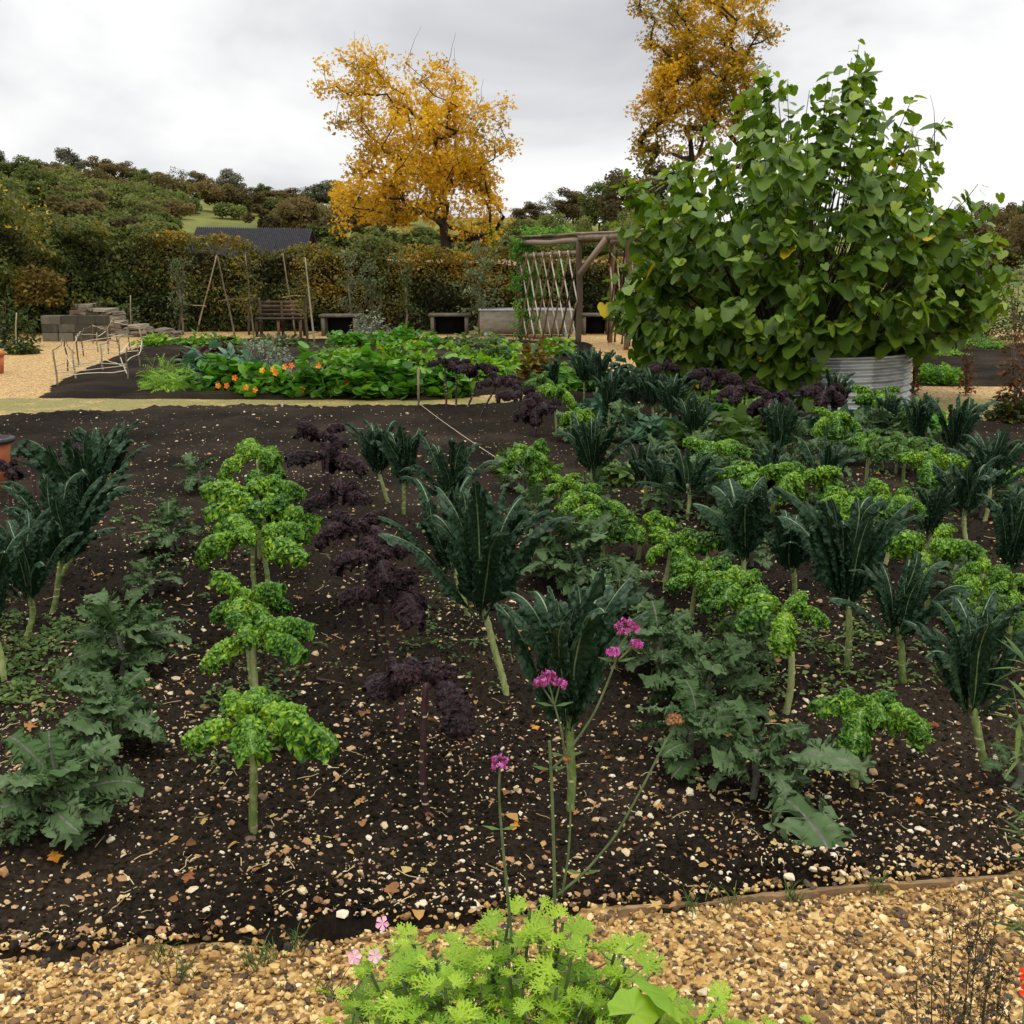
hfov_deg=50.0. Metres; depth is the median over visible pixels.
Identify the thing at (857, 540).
black kale
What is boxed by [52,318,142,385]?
stick cage
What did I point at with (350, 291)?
young tree
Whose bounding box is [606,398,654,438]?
ragged kale
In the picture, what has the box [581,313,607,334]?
table
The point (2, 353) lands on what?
terracotta pot
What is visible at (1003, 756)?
ragged kale
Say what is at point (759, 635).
ragged kale
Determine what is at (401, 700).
purple kale
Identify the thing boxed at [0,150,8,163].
hill tree
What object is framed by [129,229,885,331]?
beech hedge
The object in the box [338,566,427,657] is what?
purple kale
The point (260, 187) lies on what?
hill tree
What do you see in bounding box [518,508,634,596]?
ragged kale
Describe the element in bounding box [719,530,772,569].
ragged kale
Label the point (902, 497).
curly kale
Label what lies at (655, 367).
purple kale
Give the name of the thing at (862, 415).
ragged kale
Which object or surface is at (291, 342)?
leafy green
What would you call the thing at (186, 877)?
fallen leaf
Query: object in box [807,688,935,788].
curly kale
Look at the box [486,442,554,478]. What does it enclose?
leafy green
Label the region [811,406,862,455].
curly kale
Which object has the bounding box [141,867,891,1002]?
grass tufts
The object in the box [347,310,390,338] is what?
silver herb
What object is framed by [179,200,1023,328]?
terrain
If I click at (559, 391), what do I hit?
curly kale
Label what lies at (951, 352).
green plant
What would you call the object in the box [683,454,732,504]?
ragged kale
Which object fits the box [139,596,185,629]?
ragged kale
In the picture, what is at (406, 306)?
young tree
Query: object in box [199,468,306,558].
curly kale
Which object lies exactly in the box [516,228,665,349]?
rustic pergola
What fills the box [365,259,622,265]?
ploughed field
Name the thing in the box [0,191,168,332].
overgrown hedge
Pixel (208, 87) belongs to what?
sky
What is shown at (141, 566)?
ragged kale
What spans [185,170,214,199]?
hill tree
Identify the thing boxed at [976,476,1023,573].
black kale
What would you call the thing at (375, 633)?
purple kale
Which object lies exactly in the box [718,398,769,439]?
broccoli plant
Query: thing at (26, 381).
gravel path
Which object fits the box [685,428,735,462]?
ragged kale
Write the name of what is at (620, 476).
leafy green
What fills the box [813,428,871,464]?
ragged kale
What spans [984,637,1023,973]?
feathery stem
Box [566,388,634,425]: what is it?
leafy green
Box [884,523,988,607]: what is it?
curly kale
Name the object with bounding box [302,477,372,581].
purple kale
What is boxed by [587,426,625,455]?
ragged kale
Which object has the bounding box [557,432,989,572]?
weeds
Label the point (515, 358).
lettuce plant
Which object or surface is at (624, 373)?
leafy green
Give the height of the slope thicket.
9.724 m
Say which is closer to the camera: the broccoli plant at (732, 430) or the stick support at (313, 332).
the broccoli plant at (732, 430)
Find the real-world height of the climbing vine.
2.558 m
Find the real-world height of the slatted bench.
0.840 m
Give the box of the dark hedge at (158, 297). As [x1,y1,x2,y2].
[0,267,337,332]
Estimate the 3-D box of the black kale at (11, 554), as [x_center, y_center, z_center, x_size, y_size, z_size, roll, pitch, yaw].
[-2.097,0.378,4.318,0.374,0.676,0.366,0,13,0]
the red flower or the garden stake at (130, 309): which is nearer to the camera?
the red flower
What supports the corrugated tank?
on the gravel path
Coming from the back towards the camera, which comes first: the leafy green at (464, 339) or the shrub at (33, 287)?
the shrub at (33, 287)
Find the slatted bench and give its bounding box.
[254,301,305,336]
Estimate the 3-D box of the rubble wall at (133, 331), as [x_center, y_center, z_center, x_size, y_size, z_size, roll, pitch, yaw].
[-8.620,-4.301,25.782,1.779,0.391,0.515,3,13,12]
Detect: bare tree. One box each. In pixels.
[166,166,187,181]
[535,191,562,211]
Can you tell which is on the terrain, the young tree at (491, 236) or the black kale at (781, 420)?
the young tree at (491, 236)
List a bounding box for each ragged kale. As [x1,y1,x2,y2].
[0,725,144,850]
[52,582,191,683]
[55,666,167,755]
[120,552,183,600]
[136,498,202,552]
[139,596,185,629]
[172,451,219,491]
[497,455,542,488]
[504,483,559,528]
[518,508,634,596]
[552,403,588,441]
[576,465,611,503]
[582,552,658,615]
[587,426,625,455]
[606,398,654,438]
[616,596,697,676]
[619,432,683,466]
[632,675,736,782]
[638,621,778,724]
[642,471,684,515]
[656,390,712,420]
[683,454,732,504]
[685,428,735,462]
[697,505,775,528]
[706,694,876,848]
[709,614,777,667]
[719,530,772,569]
[733,435,791,459]
[750,443,811,504]
[781,420,812,452]
[797,435,852,474]
[797,495,821,523]
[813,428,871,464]
[845,404,893,435]
[852,478,903,526]
[870,436,923,473]
[871,410,910,437]
[884,528,929,562]
[927,426,959,453]
[933,554,982,586]
[945,453,973,477]
[959,440,992,475]
[971,485,1001,517]
[981,734,1023,789]
[992,484,1023,511]
[993,631,1022,664]
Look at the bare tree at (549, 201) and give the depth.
154.20 m
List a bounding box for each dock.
[909,358,923,394]
[957,339,980,395]
[987,310,1023,423]
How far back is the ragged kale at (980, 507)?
7.16 m
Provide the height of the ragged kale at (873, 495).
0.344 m
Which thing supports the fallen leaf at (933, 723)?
on the soil bed at (494, 427)
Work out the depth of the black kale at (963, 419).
8.21 m
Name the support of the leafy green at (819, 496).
on the soil bed at (494, 427)
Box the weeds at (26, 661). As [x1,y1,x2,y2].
[0,592,127,713]
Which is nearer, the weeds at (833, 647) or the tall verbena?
the tall verbena
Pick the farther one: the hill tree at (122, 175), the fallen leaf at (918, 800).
the hill tree at (122, 175)
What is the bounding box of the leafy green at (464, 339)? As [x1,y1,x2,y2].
[441,326,512,345]
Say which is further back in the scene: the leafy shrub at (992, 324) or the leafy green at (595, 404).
the leafy shrub at (992, 324)
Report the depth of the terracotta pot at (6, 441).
7.94 m
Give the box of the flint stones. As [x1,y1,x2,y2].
[0,398,1023,947]
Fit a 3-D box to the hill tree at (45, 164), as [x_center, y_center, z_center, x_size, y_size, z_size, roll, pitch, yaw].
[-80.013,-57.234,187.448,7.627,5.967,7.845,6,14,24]
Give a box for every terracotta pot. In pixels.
[0,351,4,373]
[0,435,14,490]
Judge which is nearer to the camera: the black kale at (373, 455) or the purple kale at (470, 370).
the black kale at (373, 455)
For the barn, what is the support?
on the terrain
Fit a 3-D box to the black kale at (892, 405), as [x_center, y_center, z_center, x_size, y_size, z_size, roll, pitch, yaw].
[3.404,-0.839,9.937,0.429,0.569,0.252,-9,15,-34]
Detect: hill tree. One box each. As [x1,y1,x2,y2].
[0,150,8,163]
[0,154,42,178]
[31,158,60,169]
[50,147,85,171]
[81,155,128,181]
[110,160,139,181]
[124,168,159,184]
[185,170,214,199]
[214,168,246,196]
[247,183,273,195]
[260,188,305,199]
[298,192,321,204]
[300,179,350,204]
[510,201,548,224]
[550,186,586,227]
[577,179,618,231]
[596,167,642,224]
[633,159,674,206]
[953,203,968,235]
[974,202,999,234]
[987,202,1022,237]
[1014,201,1023,213]
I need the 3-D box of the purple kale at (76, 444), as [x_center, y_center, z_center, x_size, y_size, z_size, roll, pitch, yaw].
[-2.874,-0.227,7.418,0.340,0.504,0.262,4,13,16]
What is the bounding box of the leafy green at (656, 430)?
[619,410,683,444]
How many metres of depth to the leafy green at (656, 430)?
10.13 m
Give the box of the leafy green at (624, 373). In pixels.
[602,352,653,389]
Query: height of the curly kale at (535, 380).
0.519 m
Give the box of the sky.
[0,0,1023,237]
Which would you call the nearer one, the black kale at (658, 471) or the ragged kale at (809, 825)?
the ragged kale at (809, 825)
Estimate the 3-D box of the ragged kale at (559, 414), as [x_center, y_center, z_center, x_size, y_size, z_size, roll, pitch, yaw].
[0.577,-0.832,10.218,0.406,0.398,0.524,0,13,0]
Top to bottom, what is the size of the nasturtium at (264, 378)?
0.480 m
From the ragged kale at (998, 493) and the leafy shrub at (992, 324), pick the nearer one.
the ragged kale at (998, 493)
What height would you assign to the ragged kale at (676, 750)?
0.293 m
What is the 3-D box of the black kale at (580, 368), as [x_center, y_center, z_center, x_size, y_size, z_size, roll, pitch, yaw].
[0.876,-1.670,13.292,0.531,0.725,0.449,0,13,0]
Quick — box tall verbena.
[482,617,684,1022]
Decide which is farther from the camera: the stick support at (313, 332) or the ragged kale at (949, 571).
the stick support at (313, 332)
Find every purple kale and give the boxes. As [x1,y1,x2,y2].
[0,459,25,519]
[11,444,36,513]
[56,441,102,459]
[284,440,368,523]
[292,421,348,493]
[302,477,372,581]
[314,509,388,623]
[326,535,417,669]
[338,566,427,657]
[338,598,383,657]
[361,656,477,812]
[363,656,404,734]
[426,356,459,409]
[442,358,471,407]
[454,362,499,407]
[476,371,520,416]
[494,384,544,421]
[512,398,561,435]
[646,359,680,412]
[686,367,730,406]
[714,372,766,406]
[746,390,798,425]
[799,381,848,407]
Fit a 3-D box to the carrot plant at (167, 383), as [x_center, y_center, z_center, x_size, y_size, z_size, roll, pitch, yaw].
[-4.511,-1.749,14.353,0.943,0.687,0.844,0,13,0]
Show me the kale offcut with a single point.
(323, 680)
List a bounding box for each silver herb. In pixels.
[239,335,294,365]
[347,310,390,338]
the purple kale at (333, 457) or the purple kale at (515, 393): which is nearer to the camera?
the purple kale at (333, 457)
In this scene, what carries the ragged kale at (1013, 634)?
on the soil bed at (494, 427)
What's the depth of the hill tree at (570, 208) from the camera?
143.29 m
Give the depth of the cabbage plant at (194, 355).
16.28 m
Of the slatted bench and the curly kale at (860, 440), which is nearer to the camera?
the curly kale at (860, 440)
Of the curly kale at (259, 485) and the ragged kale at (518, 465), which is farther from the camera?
the ragged kale at (518, 465)
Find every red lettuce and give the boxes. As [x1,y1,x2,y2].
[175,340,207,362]
[204,336,242,354]
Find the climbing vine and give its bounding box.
[507,224,577,339]
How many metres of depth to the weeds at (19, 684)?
4.19 m
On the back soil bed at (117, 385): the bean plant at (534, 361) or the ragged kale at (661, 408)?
the bean plant at (534, 361)
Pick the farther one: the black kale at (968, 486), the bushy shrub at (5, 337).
the bushy shrub at (5, 337)
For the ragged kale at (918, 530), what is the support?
on the soil bed at (494, 427)
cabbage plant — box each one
[171,341,221,374]
[209,342,262,372]
[495,340,549,359]
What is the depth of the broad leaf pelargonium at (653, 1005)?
1.41 m
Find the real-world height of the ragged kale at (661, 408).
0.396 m
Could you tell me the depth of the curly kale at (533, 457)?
7.22 m
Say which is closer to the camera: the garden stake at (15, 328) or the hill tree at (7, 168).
the garden stake at (15, 328)
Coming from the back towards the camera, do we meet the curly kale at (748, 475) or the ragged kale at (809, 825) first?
the curly kale at (748, 475)
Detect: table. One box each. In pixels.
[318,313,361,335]
[428,313,470,334]
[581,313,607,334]
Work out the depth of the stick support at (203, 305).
27.31 m
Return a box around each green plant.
[935,348,972,356]
[964,335,1011,348]
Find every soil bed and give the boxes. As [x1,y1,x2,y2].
[0,387,1023,964]
[39,338,594,400]
[916,343,1023,386]
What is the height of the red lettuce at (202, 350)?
0.512 m
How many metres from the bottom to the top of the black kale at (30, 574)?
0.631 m
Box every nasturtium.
[182,353,250,390]
[215,361,292,396]
[276,341,342,397]
[324,344,388,398]
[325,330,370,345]
[362,321,443,348]
[365,357,433,399]
[420,353,475,398]
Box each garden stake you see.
[15,313,16,343]
[130,295,131,323]
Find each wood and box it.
[0,162,202,248]
[212,195,680,259]
[889,207,1023,270]
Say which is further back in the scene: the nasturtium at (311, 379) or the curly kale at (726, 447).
the nasturtium at (311, 379)
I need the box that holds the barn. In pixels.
[187,226,319,257]
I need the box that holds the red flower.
[1019,964,1023,1023]
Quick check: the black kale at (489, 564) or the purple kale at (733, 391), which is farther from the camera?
the purple kale at (733, 391)
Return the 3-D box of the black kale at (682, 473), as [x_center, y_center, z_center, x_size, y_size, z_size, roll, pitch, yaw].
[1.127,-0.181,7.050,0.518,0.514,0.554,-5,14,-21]
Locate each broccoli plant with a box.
[659,411,760,451]
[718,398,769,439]
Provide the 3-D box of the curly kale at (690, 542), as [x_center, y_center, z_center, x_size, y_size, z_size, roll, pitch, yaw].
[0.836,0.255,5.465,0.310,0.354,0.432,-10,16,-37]
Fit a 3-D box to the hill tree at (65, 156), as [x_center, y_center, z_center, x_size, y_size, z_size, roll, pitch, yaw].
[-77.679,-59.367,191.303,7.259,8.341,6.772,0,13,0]
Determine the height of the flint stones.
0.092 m
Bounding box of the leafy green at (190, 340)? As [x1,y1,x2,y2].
[165,329,247,346]
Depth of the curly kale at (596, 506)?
5.98 m
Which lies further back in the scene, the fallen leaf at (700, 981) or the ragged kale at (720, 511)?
the ragged kale at (720, 511)
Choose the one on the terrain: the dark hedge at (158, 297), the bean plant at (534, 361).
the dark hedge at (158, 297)
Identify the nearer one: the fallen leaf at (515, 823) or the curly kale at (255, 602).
the fallen leaf at (515, 823)
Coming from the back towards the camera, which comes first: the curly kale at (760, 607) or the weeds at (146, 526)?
the weeds at (146, 526)
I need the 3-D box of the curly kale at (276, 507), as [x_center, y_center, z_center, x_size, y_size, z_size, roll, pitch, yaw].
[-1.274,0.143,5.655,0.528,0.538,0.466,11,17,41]
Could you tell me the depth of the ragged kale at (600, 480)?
7.54 m
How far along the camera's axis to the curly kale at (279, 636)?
3.62 m
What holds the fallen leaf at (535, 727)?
on the soil bed at (494, 427)
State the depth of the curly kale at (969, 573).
4.53 m
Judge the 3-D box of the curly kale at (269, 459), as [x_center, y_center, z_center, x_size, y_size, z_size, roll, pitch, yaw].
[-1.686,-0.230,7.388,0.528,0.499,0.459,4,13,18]
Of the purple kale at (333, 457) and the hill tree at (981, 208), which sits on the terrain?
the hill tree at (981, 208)
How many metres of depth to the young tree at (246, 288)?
26.10 m
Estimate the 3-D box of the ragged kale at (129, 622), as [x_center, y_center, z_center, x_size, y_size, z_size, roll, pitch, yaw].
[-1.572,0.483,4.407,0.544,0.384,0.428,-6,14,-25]
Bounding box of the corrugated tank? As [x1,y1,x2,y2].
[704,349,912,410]
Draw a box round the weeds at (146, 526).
[109,487,249,599]
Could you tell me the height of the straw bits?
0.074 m
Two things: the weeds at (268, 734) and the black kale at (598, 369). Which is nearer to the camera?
the weeds at (268, 734)
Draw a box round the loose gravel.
[0,855,1023,1023]
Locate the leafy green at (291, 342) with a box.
[247,332,314,346]
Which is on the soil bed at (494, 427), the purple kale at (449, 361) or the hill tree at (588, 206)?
the purple kale at (449, 361)
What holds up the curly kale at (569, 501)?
on the soil bed at (494, 427)
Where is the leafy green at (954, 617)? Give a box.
[941,574,1023,636]
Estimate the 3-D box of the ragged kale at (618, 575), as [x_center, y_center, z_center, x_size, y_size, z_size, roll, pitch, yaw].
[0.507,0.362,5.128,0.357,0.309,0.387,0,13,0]
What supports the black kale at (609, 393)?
on the soil bed at (494, 427)
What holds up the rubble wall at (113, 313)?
on the gravel path
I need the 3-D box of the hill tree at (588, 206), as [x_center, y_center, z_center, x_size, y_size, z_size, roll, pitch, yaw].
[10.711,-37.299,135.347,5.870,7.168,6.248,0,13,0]
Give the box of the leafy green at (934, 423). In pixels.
[893,396,948,433]
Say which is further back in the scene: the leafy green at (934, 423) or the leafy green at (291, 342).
the leafy green at (291, 342)
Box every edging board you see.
[357,913,614,940]
[617,891,776,915]
[774,873,1023,900]
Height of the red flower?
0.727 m
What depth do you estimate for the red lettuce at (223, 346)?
19.75 m
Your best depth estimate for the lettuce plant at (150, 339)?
22.22 m
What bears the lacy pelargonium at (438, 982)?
in the clay planter
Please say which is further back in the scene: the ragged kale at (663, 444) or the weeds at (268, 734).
the ragged kale at (663, 444)
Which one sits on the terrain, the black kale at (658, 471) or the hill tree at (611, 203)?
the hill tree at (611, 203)
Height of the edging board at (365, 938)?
0.093 m
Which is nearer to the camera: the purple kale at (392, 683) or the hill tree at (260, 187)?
the purple kale at (392, 683)
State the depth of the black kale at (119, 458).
7.65 m
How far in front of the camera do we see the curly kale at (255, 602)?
4.25 m
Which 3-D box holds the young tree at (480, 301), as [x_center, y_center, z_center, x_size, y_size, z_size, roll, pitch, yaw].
[-0.762,-5.342,26.070,1.386,2.325,1.096,8,15,32]
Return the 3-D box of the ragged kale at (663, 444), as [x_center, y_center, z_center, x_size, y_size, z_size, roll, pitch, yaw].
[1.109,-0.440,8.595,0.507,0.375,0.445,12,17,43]
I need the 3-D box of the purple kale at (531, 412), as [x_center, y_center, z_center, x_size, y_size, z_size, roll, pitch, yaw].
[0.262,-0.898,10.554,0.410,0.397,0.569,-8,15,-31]
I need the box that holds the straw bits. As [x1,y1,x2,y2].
[0,428,1011,935]
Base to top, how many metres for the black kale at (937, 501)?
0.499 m
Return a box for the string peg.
[417,368,520,472]
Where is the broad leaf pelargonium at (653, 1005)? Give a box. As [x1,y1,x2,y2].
[607,976,693,1023]
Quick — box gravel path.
[0,329,1023,1023]
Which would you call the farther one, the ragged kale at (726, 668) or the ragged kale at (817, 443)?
the ragged kale at (817, 443)
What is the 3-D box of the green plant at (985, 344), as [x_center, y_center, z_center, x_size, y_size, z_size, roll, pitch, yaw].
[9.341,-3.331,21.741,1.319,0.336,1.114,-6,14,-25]
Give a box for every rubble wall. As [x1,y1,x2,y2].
[69,303,125,320]
[110,320,183,336]
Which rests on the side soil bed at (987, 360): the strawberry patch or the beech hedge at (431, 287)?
the strawberry patch
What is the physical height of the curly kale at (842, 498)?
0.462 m
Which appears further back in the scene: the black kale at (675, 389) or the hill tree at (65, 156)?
the hill tree at (65, 156)
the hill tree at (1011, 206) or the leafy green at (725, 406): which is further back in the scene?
the hill tree at (1011, 206)
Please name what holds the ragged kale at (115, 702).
on the soil bed at (494, 427)
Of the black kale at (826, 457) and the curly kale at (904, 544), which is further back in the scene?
the black kale at (826, 457)
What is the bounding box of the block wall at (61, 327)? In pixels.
[41,315,110,340]
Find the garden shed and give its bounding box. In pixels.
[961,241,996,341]
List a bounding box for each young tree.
[166,256,199,334]
[222,250,266,334]
[284,251,320,338]
[332,248,370,317]
[354,255,394,330]
[390,254,422,332]
[451,237,506,334]
[486,223,500,263]
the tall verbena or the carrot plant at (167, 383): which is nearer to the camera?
the tall verbena
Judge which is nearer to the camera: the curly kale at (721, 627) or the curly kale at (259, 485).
the curly kale at (721, 627)
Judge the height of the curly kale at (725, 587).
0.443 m
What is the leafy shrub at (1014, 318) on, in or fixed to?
on the terrain
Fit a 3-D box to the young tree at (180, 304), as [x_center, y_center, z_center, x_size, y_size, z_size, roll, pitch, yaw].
[-7.925,-5.162,26.286,0.826,1.879,0.735,-9,15,-33]
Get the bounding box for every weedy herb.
[234,337,286,354]
[307,343,360,355]
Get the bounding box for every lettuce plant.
[130,331,181,347]
[436,340,488,363]
[459,348,521,381]
[478,339,531,368]
[531,333,576,355]
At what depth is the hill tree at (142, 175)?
181.46 m
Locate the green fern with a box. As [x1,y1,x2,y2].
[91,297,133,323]
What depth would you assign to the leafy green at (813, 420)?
10.44 m
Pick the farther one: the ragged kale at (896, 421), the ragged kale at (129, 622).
the ragged kale at (896, 421)
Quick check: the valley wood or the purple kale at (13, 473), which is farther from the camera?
the valley wood
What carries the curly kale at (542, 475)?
on the soil bed at (494, 427)
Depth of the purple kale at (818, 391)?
10.63 m
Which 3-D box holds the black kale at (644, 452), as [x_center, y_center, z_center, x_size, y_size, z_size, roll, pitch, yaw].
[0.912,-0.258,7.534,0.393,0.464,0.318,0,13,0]
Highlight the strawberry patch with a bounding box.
[916,362,964,385]
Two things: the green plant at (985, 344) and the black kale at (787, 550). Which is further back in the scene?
the green plant at (985, 344)
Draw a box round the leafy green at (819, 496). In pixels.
[814,484,876,517]
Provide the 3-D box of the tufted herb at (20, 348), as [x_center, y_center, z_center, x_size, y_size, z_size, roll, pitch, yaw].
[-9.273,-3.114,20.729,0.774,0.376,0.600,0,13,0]
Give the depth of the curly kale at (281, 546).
4.90 m
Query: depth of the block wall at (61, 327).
24.17 m
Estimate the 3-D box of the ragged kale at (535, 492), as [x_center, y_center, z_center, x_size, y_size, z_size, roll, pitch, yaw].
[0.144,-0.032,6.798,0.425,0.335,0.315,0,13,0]
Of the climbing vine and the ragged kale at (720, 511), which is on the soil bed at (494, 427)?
the ragged kale at (720, 511)
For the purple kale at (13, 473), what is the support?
on the soil bed at (494, 427)
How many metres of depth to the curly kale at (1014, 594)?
4.39 m
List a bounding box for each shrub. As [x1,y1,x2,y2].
[0,185,51,232]
[0,292,41,347]
[13,264,69,307]
[122,300,140,330]
[978,241,1023,343]
[983,260,1021,339]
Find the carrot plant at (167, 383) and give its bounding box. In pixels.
[136,351,197,392]
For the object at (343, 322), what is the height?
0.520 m
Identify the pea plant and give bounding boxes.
[315,345,367,368]
[373,339,437,368]
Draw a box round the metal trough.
[479,308,573,336]
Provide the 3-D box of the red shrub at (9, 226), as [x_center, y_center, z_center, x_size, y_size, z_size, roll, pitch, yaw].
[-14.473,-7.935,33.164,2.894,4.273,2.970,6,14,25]
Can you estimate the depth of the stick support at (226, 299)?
24.93 m
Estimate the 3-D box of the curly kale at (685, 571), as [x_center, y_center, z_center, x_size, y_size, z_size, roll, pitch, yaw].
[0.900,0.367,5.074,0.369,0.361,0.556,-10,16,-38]
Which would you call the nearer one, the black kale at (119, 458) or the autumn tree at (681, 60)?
the black kale at (119, 458)
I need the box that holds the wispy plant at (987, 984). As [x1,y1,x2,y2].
[873,882,1021,1023]
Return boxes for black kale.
[0,471,133,613]
[0,507,82,642]
[0,526,30,681]
[10,421,128,576]
[68,419,151,499]
[343,418,407,502]
[370,426,427,513]
[377,474,471,616]
[378,480,575,695]
[398,432,500,532]
[494,566,652,811]
[540,355,562,384]
[556,409,642,482]
[563,345,602,400]
[574,349,634,392]
[589,368,636,426]
[601,371,643,406]
[617,440,666,502]
[631,367,669,415]
[632,444,725,519]
[635,450,677,505]
[644,371,697,417]
[662,390,723,434]
[692,475,777,569]
[737,441,793,509]
[758,398,811,448]
[763,510,824,594]
[772,487,922,668]
[786,436,865,486]
[801,369,854,410]
[827,549,975,683]
[872,387,903,427]
[895,483,958,550]
[900,392,939,467]
[903,589,1023,771]
[911,454,1005,539]
[923,394,1000,481]
[947,428,1023,521]
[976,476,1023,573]
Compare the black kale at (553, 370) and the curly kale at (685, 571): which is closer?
the curly kale at (685, 571)
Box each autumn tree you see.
[307,31,523,261]
[623,0,789,187]
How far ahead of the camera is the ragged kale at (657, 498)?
7.16 m
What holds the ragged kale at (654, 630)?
on the soil bed at (494, 427)
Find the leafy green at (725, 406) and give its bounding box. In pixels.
[697,389,760,416]
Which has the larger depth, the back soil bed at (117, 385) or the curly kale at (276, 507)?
the back soil bed at (117, 385)
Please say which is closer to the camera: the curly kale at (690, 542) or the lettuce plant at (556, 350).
the curly kale at (690, 542)
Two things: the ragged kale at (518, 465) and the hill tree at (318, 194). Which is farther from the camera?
the hill tree at (318, 194)
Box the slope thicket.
[186,179,390,239]
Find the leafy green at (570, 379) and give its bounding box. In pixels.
[543,359,604,390]
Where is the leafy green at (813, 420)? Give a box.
[804,404,903,439]
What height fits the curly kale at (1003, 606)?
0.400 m
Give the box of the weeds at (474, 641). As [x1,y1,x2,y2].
[313,567,528,692]
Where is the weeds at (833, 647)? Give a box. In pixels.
[623,579,1015,734]
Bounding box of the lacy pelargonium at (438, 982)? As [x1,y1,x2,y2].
[309,894,813,1023]
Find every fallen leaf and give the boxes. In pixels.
[47,851,63,862]
[181,871,194,882]
[200,817,207,824]
[355,796,364,806]
[510,820,519,829]
[530,724,539,729]
[569,869,579,881]
[694,972,707,987]
[915,796,922,805]
[928,721,941,728]
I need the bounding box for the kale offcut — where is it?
[316,677,345,684]
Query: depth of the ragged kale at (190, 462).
8.00 m
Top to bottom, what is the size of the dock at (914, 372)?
0.691 m
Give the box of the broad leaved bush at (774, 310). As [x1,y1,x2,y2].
[597,39,1022,412]
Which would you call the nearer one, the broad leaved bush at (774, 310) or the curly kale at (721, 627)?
the curly kale at (721, 627)
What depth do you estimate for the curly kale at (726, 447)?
7.95 m
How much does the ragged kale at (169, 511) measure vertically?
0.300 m
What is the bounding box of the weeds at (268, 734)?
[183,641,307,782]
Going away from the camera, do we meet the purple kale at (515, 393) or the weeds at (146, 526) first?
the weeds at (146, 526)
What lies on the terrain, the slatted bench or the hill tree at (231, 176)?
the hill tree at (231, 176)
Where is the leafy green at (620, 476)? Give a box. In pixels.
[587,459,646,486]
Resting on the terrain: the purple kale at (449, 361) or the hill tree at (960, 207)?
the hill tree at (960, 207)
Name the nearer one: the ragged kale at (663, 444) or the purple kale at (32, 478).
the purple kale at (32, 478)
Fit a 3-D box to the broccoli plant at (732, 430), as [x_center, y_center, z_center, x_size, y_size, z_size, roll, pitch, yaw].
[1.809,-0.688,9.987,0.814,0.464,0.859,12,17,42]
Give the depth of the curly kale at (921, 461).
6.93 m
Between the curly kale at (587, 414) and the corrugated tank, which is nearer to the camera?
the curly kale at (587, 414)
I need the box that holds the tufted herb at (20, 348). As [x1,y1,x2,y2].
[3,337,43,354]
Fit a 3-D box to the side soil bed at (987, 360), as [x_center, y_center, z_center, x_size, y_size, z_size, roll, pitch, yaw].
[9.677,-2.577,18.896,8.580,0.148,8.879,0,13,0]
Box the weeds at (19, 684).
[0,659,68,724]
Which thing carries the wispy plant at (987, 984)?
on the gravel path
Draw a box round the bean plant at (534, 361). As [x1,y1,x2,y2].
[516,336,558,378]
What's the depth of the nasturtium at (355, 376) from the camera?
13.77 m
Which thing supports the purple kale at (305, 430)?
on the soil bed at (494, 427)
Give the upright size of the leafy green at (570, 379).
0.526 m
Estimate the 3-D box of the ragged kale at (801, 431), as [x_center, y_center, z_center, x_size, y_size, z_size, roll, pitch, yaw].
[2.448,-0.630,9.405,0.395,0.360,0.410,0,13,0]
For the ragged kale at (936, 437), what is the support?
on the soil bed at (494, 427)
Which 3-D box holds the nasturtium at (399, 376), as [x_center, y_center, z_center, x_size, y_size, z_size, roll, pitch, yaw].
[-1.431,-1.692,13.924,0.905,0.562,0.746,0,13,0]
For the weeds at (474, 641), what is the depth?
4.77 m
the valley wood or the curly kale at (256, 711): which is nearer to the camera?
the curly kale at (256, 711)
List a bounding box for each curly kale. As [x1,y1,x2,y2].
[181,686,339,834]
[193,513,311,587]
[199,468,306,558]
[199,610,315,686]
[201,486,324,581]
[208,569,292,686]
[217,438,286,480]
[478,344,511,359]
[504,438,550,510]
[521,371,555,394]
[528,463,568,490]
[536,383,577,430]
[541,472,580,512]
[554,476,602,522]
[559,407,594,464]
[572,491,632,556]
[604,510,677,559]
[645,527,726,590]
[664,555,772,620]
[682,436,751,469]
[702,568,769,639]
[715,607,765,637]
[717,459,808,502]
[732,591,830,714]
[776,461,846,505]
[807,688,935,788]
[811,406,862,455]
[816,485,897,523]
[844,428,880,482]
[851,384,904,427]
[867,477,927,564]
[868,431,945,487]
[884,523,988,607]
[895,444,971,519]
[953,557,1012,602]
[958,593,1023,630]
[984,568,1023,670]
[1001,465,1023,484]
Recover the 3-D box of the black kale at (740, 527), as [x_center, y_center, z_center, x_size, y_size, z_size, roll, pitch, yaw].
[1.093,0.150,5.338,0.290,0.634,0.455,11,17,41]
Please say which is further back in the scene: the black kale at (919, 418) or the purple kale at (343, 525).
the black kale at (919, 418)
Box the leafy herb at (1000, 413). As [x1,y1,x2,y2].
[982,393,1023,423]
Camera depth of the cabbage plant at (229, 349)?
16.12 m
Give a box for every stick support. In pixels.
[179,255,216,331]
[217,254,254,336]
[282,254,317,341]
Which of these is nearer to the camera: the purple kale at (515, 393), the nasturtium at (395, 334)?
the purple kale at (515, 393)
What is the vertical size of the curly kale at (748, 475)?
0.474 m

